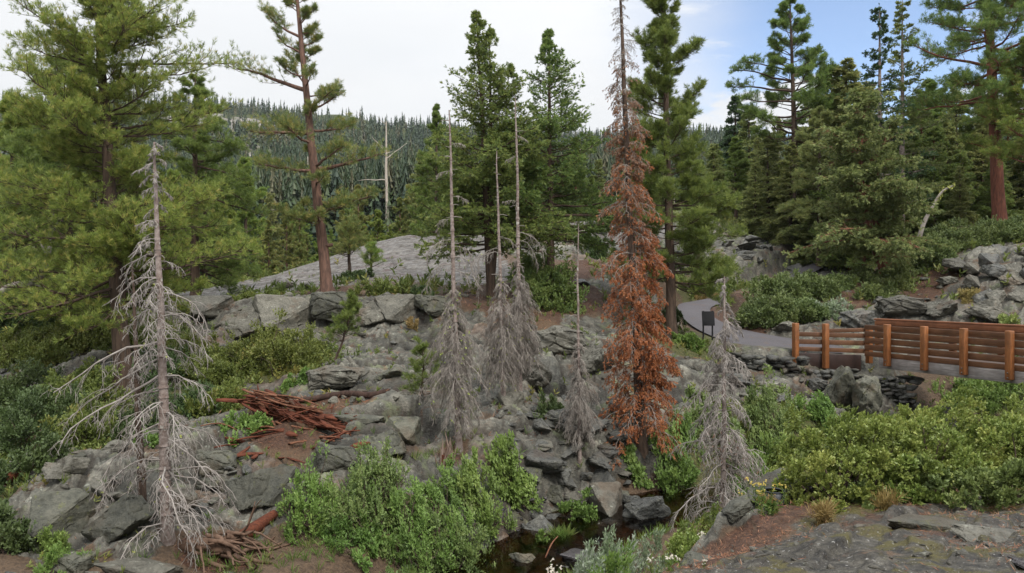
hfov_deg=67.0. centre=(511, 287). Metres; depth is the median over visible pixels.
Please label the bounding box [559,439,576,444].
stone slab
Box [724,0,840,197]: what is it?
pine tree
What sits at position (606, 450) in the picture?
stone slab
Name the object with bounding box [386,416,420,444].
stone block
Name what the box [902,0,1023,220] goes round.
pine tree
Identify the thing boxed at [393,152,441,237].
fir tree
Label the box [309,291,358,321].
stone block
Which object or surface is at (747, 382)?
stone block
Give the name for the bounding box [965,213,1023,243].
shrub
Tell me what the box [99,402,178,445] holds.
shrub
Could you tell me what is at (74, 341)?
shrub
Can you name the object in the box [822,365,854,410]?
boulder
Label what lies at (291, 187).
forest
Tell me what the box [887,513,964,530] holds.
stone slab
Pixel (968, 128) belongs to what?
pine tree
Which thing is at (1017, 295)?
stone block
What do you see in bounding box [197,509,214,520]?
stone slab
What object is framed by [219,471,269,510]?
stone block
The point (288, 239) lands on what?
pine tree
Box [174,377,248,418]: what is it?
shrub
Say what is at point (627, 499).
stone block
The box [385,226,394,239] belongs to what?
pine tree
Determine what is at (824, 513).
grass tuft
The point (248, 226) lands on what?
pine tree
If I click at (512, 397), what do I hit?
stone block
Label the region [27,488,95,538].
stone block
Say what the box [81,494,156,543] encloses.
stone block
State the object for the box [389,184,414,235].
pine tree
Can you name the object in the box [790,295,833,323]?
shrub
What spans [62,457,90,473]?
stone block
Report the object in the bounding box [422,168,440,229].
pine tree
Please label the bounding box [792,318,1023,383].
footbridge
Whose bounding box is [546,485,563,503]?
stone block
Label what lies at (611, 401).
stone block
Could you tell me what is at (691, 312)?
path
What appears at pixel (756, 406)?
shrub
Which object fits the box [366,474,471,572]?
shrub
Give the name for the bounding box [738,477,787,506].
flowering plant
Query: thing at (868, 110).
pine tree
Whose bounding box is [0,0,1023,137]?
sky
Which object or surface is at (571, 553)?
stone slab
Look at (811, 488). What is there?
boulder
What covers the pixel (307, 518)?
shrub
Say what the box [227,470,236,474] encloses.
stone block
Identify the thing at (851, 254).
cedar tree
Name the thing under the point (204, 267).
pine tree
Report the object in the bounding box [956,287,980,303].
shrub
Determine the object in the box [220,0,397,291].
pine tree
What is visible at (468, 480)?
shrub
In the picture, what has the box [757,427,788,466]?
shrub
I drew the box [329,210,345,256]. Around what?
pine tree
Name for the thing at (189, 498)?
stone block
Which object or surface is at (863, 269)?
shrub
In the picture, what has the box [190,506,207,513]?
stone slab
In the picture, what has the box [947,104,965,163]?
fir tree
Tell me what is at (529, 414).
stone slab
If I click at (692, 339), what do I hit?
shrub
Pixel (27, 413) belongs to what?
shrub
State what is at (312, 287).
undergrowth
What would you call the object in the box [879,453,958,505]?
shrub
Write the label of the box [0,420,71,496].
shrub
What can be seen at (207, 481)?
stone block
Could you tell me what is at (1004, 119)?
pine tree
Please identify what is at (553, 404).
shrub
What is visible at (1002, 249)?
stone block
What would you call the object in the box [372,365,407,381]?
boulder
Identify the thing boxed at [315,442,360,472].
rock
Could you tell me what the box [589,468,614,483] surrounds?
stone block
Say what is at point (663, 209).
fir tree
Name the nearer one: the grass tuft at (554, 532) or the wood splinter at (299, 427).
the grass tuft at (554, 532)
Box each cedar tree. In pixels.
[0,151,33,288]
[414,10,583,298]
[438,155,482,234]
[468,28,625,282]
[553,167,585,221]
[556,154,597,221]
[707,147,731,194]
[783,65,849,175]
[786,93,849,245]
[808,119,871,269]
[827,213,873,269]
[898,107,977,231]
[907,126,985,235]
[936,87,954,131]
[945,148,986,222]
[975,162,1023,220]
[1003,110,1023,172]
[1004,136,1023,198]
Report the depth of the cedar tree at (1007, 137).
53.86 m
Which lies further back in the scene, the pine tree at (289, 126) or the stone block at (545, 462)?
the pine tree at (289, 126)
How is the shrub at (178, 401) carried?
on the ground at (852, 549)
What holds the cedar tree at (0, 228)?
on the ground at (852, 549)
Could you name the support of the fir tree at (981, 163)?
on the ground at (852, 549)
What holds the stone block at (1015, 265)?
on the ground at (852, 549)
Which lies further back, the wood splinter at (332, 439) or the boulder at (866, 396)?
the boulder at (866, 396)
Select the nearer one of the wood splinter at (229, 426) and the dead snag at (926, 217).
the wood splinter at (229, 426)
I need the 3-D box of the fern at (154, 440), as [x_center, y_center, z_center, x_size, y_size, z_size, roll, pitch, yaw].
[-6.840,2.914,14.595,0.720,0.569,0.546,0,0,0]
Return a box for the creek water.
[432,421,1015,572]
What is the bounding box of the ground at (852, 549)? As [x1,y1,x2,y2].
[0,211,1023,572]
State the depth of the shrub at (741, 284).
40.89 m
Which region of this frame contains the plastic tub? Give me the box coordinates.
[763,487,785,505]
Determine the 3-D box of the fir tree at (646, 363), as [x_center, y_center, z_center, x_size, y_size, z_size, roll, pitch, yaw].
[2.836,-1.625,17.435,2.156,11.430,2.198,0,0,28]
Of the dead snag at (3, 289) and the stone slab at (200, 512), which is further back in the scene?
the dead snag at (3, 289)
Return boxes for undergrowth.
[0,207,1023,572]
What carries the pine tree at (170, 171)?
on the ground at (852, 549)
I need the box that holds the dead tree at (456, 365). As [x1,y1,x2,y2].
[417,110,489,454]
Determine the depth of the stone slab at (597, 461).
16.38 m
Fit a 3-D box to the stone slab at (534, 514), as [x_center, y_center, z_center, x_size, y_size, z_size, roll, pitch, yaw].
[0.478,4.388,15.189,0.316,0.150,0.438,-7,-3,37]
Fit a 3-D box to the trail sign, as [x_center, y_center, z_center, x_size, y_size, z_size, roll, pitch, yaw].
[6.990,1.425,27.566,0.459,1.207,0.116,0,0,-8]
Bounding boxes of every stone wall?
[730,352,810,378]
[798,368,860,380]
[854,374,924,409]
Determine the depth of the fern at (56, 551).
11.22 m
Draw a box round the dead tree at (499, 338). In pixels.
[470,151,525,404]
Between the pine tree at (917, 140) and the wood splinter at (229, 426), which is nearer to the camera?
the wood splinter at (229, 426)
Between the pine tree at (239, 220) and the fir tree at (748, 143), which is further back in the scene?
the fir tree at (748, 143)
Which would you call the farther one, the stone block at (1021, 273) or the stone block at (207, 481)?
the stone block at (1021, 273)
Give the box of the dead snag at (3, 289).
[0,214,57,295]
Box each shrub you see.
[0,291,55,335]
[0,322,78,371]
[0,357,66,417]
[0,381,113,456]
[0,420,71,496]
[0,498,44,554]
[34,356,134,409]
[36,386,128,449]
[44,316,146,362]
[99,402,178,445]
[132,343,190,391]
[141,379,222,418]
[165,330,226,359]
[173,344,259,388]
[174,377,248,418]
[192,344,236,365]
[198,308,331,382]
[217,409,272,447]
[232,289,284,300]
[259,323,333,364]
[275,440,340,546]
[278,366,309,391]
[316,436,412,560]
[316,509,383,572]
[339,267,374,281]
[347,279,417,296]
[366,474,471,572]
[379,542,418,572]
[404,316,418,331]
[410,284,434,295]
[421,453,483,539]
[424,496,496,572]
[451,446,517,539]
[482,429,543,514]
[504,250,557,285]
[510,260,589,314]
[535,391,564,419]
[535,528,549,543]
[557,486,599,522]
[566,524,672,572]
[583,236,609,259]
[587,539,643,572]
[620,443,653,490]
[648,408,708,494]
[653,526,704,572]
[661,305,686,330]
[670,501,721,557]
[671,331,710,353]
[675,279,716,299]
[683,398,746,469]
[684,384,726,410]
[713,275,751,295]
[713,467,771,509]
[727,445,775,492]
[728,284,804,329]
[738,363,803,455]
[748,268,844,304]
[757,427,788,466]
[765,403,944,513]
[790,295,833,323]
[791,388,836,437]
[799,268,860,296]
[808,294,855,320]
[820,403,1023,496]
[840,478,875,509]
[844,264,878,282]
[852,280,898,301]
[862,262,919,290]
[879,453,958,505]
[904,231,961,274]
[913,382,1023,492]
[914,453,1023,513]
[915,216,1012,252]
[926,377,1023,415]
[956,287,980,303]
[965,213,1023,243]
[997,312,1020,323]
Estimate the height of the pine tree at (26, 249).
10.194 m
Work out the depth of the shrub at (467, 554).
13.07 m
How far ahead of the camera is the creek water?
14.11 m
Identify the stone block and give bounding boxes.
[0,368,9,373]
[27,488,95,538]
[45,486,62,491]
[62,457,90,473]
[72,451,86,457]
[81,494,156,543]
[90,482,106,496]
[147,426,158,438]
[158,487,197,514]
[177,295,233,317]
[193,502,208,510]
[194,449,237,477]
[197,476,225,487]
[219,305,268,338]
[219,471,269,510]
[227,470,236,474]
[242,465,251,474]
[252,294,313,332]
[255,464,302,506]
[281,327,339,344]
[284,481,310,508]
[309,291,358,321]
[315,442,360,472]
[328,396,338,403]
[348,396,356,402]
[355,297,387,326]
[365,430,406,456]
[374,294,418,323]
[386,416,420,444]
[414,294,451,316]
[497,389,524,406]
[509,552,535,562]
[523,514,552,532]
[525,448,566,473]
[530,405,540,411]
[535,439,554,455]
[544,408,572,423]
[544,419,558,428]
[545,513,560,518]
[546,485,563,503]
[555,468,571,484]
[561,395,573,401]
[563,491,578,500]
[565,478,576,488]
[580,472,592,480]
[588,481,622,516]
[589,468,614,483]
[592,451,612,462]
[608,397,622,414]
[608,431,626,446]
[618,471,631,476]
[622,494,640,502]
[623,480,630,485]
[726,373,744,378]
[732,378,750,386]
[737,241,755,249]
[745,235,761,241]
[757,257,762,262]
[775,395,784,401]
[779,368,788,373]
[786,263,802,270]
[938,403,959,425]
[962,262,979,274]
[962,306,1008,323]
[963,274,979,288]
[971,288,991,302]
[974,297,1002,309]
[978,253,999,265]
[979,264,1006,277]
[984,290,1006,302]
[991,244,1008,254]
[998,270,1023,284]
[1002,261,1021,270]
[1008,289,1023,301]
[1010,273,1018,281]
[1017,247,1023,255]
[1019,267,1023,284]
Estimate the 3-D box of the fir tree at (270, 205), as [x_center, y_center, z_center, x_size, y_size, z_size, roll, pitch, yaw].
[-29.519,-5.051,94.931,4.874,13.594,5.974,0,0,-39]
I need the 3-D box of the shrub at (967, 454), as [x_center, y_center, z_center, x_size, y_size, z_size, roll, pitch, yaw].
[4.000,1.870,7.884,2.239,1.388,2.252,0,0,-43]
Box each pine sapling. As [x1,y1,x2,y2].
[319,291,362,360]
[327,213,369,277]
[357,239,385,266]
[401,334,449,394]
[673,186,719,259]
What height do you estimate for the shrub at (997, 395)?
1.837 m
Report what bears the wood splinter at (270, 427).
on the ground at (852, 549)
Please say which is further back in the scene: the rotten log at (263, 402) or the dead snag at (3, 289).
the dead snag at (3, 289)
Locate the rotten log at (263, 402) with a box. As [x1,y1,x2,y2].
[216,385,356,432]
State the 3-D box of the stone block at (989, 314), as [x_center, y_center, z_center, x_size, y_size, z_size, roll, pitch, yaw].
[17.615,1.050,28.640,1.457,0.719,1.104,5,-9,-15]
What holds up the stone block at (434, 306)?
on the ground at (852, 549)
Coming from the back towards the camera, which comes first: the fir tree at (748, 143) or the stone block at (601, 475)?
the fir tree at (748, 143)
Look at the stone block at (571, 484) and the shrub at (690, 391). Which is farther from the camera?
the shrub at (690, 391)
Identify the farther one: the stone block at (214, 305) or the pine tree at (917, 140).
the pine tree at (917, 140)
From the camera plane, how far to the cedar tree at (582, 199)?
54.52 m
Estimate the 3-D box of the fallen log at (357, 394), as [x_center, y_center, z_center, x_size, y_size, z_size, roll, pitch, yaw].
[-3.479,2.428,17.198,2.450,0.369,0.475,0,0,-9]
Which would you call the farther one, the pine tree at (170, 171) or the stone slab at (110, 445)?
the pine tree at (170, 171)
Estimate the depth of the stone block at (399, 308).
25.52 m
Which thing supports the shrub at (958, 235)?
on the ground at (852, 549)
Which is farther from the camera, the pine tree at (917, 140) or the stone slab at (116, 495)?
the pine tree at (917, 140)
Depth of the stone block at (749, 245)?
45.44 m
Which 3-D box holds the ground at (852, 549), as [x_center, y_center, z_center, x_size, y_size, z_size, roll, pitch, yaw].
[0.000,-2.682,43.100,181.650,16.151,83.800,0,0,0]
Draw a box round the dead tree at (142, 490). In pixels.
[111,263,150,501]
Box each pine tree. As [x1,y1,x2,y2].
[0,0,267,392]
[0,46,169,331]
[0,93,90,320]
[17,189,59,266]
[74,213,96,271]
[129,73,272,295]
[138,190,177,284]
[163,168,211,285]
[176,140,246,277]
[200,191,248,282]
[209,209,245,280]
[210,156,276,281]
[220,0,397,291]
[247,212,266,263]
[256,220,283,276]
[271,202,300,268]
[284,211,305,269]
[289,213,309,268]
[291,206,312,260]
[300,236,316,261]
[307,241,318,262]
[327,229,335,255]
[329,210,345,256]
[342,184,376,249]
[344,202,366,230]
[363,209,388,241]
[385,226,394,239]
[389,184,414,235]
[392,197,412,237]
[407,103,455,235]
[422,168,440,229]
[425,147,466,232]
[519,136,541,215]
[582,175,600,219]
[602,0,752,338]
[616,160,635,198]
[694,159,706,203]
[714,136,756,218]
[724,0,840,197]
[765,162,792,224]
[774,104,840,270]
[814,102,875,260]
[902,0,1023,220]
[905,77,972,176]
[905,134,931,233]
[917,163,949,228]
[951,76,1003,179]
[957,36,1023,167]
[973,160,1013,218]
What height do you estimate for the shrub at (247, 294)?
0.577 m
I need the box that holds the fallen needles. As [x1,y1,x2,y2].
[25,242,1023,572]
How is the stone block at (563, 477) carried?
on the ground at (852, 549)
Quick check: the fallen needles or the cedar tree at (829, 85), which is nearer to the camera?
the fallen needles
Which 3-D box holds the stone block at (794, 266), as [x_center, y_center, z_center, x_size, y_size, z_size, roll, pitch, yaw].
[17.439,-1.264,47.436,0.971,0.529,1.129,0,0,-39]
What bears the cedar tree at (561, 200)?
on the ground at (852, 549)
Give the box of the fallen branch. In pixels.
[545,536,557,557]
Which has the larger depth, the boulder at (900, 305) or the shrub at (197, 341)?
the boulder at (900, 305)
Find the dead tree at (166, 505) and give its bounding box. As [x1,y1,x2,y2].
[42,142,240,571]
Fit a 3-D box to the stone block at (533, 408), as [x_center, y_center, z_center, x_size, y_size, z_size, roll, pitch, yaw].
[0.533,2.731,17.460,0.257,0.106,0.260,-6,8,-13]
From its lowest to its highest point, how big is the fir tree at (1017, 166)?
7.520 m
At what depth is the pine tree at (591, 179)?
54.83 m
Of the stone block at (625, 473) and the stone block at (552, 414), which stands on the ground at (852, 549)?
the stone block at (625, 473)
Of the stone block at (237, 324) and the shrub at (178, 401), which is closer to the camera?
the shrub at (178, 401)
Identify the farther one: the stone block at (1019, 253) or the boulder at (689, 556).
the stone block at (1019, 253)
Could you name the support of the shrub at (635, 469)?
on the ground at (852, 549)
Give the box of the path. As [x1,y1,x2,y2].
[677,263,843,352]
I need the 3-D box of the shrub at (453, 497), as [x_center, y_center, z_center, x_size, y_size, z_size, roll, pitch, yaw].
[-1.022,3.760,13.920,1.043,1.404,1.075,0,0,32]
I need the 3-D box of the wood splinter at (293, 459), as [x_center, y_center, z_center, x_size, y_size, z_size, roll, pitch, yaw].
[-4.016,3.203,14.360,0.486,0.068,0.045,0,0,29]
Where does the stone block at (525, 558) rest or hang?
on the ground at (852, 549)
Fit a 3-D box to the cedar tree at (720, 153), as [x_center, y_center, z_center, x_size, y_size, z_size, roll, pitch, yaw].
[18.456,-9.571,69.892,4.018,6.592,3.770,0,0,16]
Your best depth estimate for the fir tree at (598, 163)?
59.84 m
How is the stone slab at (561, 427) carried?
on the stone slab
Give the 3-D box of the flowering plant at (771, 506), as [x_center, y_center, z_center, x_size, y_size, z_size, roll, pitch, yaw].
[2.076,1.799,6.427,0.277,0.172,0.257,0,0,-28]
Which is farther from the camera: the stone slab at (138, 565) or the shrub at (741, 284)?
the shrub at (741, 284)
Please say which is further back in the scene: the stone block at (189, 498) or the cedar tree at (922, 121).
the cedar tree at (922, 121)
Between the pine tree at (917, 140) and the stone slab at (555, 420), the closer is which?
the stone slab at (555, 420)
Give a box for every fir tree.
[249,224,262,265]
[259,236,270,264]
[261,191,289,271]
[274,198,294,269]
[305,223,311,253]
[310,237,318,262]
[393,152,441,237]
[582,159,607,220]
[594,0,685,469]
[657,171,684,221]
[695,143,733,221]
[710,93,751,185]
[711,169,733,220]
[726,113,765,212]
[730,149,751,217]
[731,162,777,239]
[738,129,792,234]
[739,137,765,213]
[760,118,786,175]
[760,142,815,245]
[763,161,775,214]
[775,57,897,258]
[778,137,836,267]
[781,100,813,160]
[828,3,937,268]
[864,81,882,118]
[882,0,952,229]
[909,120,973,234]
[941,88,984,179]
[942,165,978,227]
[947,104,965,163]
[962,116,1015,219]
[1007,127,1023,215]
[1014,158,1023,222]
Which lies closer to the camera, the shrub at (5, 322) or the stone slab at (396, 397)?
the stone slab at (396, 397)
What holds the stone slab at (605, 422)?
on the ground at (852, 549)
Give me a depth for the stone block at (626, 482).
16.59 m
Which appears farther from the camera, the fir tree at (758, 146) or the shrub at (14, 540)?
the fir tree at (758, 146)
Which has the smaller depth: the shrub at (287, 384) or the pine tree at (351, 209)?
the shrub at (287, 384)
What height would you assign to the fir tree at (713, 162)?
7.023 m
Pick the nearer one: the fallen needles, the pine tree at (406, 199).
the fallen needles
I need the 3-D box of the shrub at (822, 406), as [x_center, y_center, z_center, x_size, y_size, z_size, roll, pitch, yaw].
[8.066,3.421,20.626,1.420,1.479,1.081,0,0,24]
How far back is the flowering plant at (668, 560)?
4.89 m
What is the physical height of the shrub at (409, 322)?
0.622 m
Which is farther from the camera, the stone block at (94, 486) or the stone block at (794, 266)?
the stone block at (794, 266)
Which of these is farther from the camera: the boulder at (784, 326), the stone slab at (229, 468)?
the boulder at (784, 326)
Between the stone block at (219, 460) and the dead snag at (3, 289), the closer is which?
the stone block at (219, 460)
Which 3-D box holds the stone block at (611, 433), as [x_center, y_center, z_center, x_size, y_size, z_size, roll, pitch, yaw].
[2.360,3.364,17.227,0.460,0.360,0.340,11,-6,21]
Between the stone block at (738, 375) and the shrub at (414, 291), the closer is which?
the stone block at (738, 375)
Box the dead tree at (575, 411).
[555,224,605,463]
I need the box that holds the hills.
[0,106,695,277]
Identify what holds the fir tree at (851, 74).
on the ground at (852, 549)
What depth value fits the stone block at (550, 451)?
16.18 m
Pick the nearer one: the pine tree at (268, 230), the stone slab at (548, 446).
the stone slab at (548, 446)
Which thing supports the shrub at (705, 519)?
on the ground at (852, 549)
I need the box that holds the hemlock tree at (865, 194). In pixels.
[781,86,951,274]
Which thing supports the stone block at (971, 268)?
on the ground at (852, 549)
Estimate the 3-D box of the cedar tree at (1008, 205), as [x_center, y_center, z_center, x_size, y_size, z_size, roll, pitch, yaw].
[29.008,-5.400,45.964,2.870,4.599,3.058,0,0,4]
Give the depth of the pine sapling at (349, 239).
32.77 m
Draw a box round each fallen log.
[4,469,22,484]
[236,510,277,542]
[299,389,398,402]
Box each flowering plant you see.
[546,558,561,572]
[644,554,706,572]
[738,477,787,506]
[751,494,783,515]
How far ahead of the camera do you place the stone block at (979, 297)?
29.75 m
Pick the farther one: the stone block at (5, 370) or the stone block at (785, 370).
the stone block at (785, 370)
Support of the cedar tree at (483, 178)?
on the ground at (852, 549)
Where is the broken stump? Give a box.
[434,433,455,466]
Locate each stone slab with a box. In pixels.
[41,462,70,479]
[71,448,91,453]
[94,557,183,572]
[102,439,128,451]
[102,452,117,460]
[106,492,122,499]
[108,474,120,480]
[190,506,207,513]
[193,482,207,488]
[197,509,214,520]
[208,497,218,503]
[224,466,234,469]
[333,414,385,424]
[393,394,399,400]
[397,391,410,394]
[496,435,520,444]
[522,467,542,481]
[524,411,540,418]
[529,508,543,517]
[533,418,550,431]
[538,440,552,451]
[553,418,576,425]
[555,422,583,435]
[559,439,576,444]
[560,548,598,559]
[561,441,585,457]
[574,279,590,284]
[581,414,598,425]
[586,455,612,468]
[591,419,609,432]
[597,444,623,456]
[605,430,633,444]
[619,421,634,436]
[723,240,732,246]
[736,250,756,259]
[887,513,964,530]
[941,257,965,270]
[950,524,1023,542]
[1007,556,1023,568]
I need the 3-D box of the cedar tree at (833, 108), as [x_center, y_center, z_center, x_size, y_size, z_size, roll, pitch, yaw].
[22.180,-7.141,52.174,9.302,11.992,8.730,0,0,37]
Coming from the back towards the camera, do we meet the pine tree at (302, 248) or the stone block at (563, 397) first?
the pine tree at (302, 248)
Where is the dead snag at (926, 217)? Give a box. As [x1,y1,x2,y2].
[918,183,955,237]
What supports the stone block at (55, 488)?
on the ground at (852, 549)
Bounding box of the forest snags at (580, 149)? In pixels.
[232,123,674,201]
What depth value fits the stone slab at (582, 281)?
30.41 m
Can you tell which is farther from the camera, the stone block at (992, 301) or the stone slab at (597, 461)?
the stone block at (992, 301)
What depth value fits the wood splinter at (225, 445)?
14.78 m
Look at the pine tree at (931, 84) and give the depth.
51.48 m
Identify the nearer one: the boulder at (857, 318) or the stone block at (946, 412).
the stone block at (946, 412)
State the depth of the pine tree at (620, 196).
57.94 m
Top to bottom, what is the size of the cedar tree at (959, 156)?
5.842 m
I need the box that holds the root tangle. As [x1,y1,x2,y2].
[179,499,292,572]
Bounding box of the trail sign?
[702,311,714,339]
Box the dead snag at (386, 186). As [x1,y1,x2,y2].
[359,116,406,234]
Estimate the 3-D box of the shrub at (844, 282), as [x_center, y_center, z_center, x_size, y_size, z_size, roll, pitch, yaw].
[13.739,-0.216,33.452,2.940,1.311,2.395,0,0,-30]
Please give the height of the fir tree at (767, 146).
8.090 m
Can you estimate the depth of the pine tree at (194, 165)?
29.85 m
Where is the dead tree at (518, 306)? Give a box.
[496,97,546,390]
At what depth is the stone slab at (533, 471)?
15.54 m
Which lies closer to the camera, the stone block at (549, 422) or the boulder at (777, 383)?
the stone block at (549, 422)
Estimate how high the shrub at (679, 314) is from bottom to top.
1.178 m
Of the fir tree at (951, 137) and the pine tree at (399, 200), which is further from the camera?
the pine tree at (399, 200)
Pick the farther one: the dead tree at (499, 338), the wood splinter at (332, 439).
the dead tree at (499, 338)
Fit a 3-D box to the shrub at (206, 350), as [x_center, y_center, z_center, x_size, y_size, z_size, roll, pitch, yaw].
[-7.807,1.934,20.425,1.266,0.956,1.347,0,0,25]
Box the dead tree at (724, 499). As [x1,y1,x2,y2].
[668,276,768,532]
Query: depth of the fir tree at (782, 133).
61.71 m
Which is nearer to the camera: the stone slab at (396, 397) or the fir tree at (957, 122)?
the stone slab at (396, 397)
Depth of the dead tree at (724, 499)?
13.29 m
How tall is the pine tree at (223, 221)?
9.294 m
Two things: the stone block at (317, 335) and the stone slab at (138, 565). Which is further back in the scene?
the stone block at (317, 335)
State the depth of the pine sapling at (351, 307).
19.98 m
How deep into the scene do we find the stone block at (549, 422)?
16.93 m
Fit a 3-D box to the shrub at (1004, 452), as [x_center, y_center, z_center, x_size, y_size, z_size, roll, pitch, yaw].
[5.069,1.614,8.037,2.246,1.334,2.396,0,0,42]
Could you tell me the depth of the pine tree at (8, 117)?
25.68 m
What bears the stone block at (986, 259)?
on the ground at (852, 549)
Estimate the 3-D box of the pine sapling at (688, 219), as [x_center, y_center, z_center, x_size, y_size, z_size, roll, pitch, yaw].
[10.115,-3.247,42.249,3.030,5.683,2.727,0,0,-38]
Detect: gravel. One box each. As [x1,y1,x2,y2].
[472,451,824,532]
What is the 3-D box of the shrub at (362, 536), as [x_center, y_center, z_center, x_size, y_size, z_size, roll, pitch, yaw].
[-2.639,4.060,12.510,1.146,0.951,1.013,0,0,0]
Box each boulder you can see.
[52,551,98,572]
[283,281,294,287]
[305,365,369,390]
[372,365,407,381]
[522,361,551,388]
[531,325,588,355]
[576,347,614,372]
[622,496,670,519]
[680,551,711,567]
[721,495,752,522]
[747,467,801,509]
[754,381,782,391]
[771,321,800,331]
[802,478,819,495]
[805,378,827,391]
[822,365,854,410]
[838,309,876,327]
[851,375,882,414]
[874,295,927,316]
[926,300,957,316]
[936,276,958,285]
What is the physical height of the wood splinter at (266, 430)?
0.125 m
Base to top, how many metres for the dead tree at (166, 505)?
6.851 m
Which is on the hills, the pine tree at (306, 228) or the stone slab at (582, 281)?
the pine tree at (306, 228)
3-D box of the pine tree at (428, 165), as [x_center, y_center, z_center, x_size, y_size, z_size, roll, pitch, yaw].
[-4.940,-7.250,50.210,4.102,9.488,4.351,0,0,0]
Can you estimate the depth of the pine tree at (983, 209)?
44.05 m
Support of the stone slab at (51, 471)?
on the ground at (852, 549)
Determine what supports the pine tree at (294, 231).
on the hills
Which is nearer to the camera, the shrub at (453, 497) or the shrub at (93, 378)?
the shrub at (453, 497)
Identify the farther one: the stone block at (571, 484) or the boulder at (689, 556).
the stone block at (571, 484)
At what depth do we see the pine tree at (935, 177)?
43.81 m
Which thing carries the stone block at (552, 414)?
on the stone slab
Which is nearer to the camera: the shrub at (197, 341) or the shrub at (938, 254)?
the shrub at (197, 341)
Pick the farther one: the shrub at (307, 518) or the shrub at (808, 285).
the shrub at (808, 285)
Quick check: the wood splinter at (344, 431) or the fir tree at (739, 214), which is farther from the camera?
the fir tree at (739, 214)
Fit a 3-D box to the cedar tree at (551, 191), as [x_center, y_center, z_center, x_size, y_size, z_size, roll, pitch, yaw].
[1.727,-4.540,29.376,7.004,10.446,5.964,0,0,-12]
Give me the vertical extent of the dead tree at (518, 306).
7.426 m
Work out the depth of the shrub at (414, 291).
27.41 m
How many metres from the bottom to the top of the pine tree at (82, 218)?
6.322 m
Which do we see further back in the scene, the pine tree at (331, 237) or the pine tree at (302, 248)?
the pine tree at (331, 237)
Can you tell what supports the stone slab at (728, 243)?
on the ground at (852, 549)
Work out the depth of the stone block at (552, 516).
15.14 m
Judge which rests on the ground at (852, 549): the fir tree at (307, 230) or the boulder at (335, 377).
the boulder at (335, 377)
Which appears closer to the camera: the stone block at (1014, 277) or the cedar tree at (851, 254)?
the stone block at (1014, 277)
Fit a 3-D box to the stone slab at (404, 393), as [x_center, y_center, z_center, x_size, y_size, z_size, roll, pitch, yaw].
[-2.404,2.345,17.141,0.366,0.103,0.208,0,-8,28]
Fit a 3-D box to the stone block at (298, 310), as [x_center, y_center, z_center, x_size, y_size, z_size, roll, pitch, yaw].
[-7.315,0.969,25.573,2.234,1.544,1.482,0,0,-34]
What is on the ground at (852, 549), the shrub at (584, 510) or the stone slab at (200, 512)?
the shrub at (584, 510)
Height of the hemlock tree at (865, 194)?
9.023 m
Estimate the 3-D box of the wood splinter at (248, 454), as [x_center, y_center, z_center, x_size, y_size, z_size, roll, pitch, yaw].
[-5.002,3.153,14.614,0.606,0.088,0.079,0,0,-24]
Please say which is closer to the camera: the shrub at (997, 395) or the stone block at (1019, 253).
the shrub at (997, 395)
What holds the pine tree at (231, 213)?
on the ground at (852, 549)
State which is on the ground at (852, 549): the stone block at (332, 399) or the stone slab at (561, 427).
the stone block at (332, 399)
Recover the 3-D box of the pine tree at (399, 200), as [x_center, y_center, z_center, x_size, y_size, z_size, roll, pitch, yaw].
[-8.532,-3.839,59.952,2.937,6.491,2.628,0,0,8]
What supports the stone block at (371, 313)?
on the ground at (852, 549)
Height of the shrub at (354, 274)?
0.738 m
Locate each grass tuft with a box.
[389,561,424,572]
[546,524,577,539]
[801,496,841,525]
[870,481,907,510]
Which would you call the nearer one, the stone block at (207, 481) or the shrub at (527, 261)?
the stone block at (207, 481)
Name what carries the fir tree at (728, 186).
on the ground at (852, 549)
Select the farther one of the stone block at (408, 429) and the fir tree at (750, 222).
the fir tree at (750, 222)
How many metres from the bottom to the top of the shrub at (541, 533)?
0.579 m
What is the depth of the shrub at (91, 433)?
15.42 m
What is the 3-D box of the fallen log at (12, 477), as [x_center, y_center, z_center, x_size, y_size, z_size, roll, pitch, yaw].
[-9.121,3.427,13.613,1.028,0.465,0.251,0,0,-17]
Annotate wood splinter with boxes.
[200,423,236,430]
[214,444,236,447]
[225,436,244,442]
[230,435,264,442]
[237,446,249,453]
[237,452,263,456]
[249,431,280,438]
[251,429,283,434]
[259,426,273,428]
[285,431,297,436]
[286,457,304,462]
[291,425,313,429]
[312,436,340,449]
[329,430,359,435]
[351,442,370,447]
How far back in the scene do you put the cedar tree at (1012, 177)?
49.65 m
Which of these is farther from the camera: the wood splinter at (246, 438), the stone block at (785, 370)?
the stone block at (785, 370)
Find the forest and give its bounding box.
[0,89,1012,244]
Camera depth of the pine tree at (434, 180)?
55.85 m
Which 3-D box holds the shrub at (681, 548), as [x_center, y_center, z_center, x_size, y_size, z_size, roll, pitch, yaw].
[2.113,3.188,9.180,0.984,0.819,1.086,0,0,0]
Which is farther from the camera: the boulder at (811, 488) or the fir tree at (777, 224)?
the fir tree at (777, 224)
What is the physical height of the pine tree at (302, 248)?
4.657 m
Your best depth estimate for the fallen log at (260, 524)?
12.68 m
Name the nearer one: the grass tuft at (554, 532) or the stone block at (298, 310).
the grass tuft at (554, 532)
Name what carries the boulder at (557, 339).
on the ground at (852, 549)
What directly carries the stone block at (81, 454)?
on the ground at (852, 549)
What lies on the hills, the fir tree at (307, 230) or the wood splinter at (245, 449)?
the fir tree at (307, 230)
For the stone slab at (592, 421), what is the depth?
17.25 m
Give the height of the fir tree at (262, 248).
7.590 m

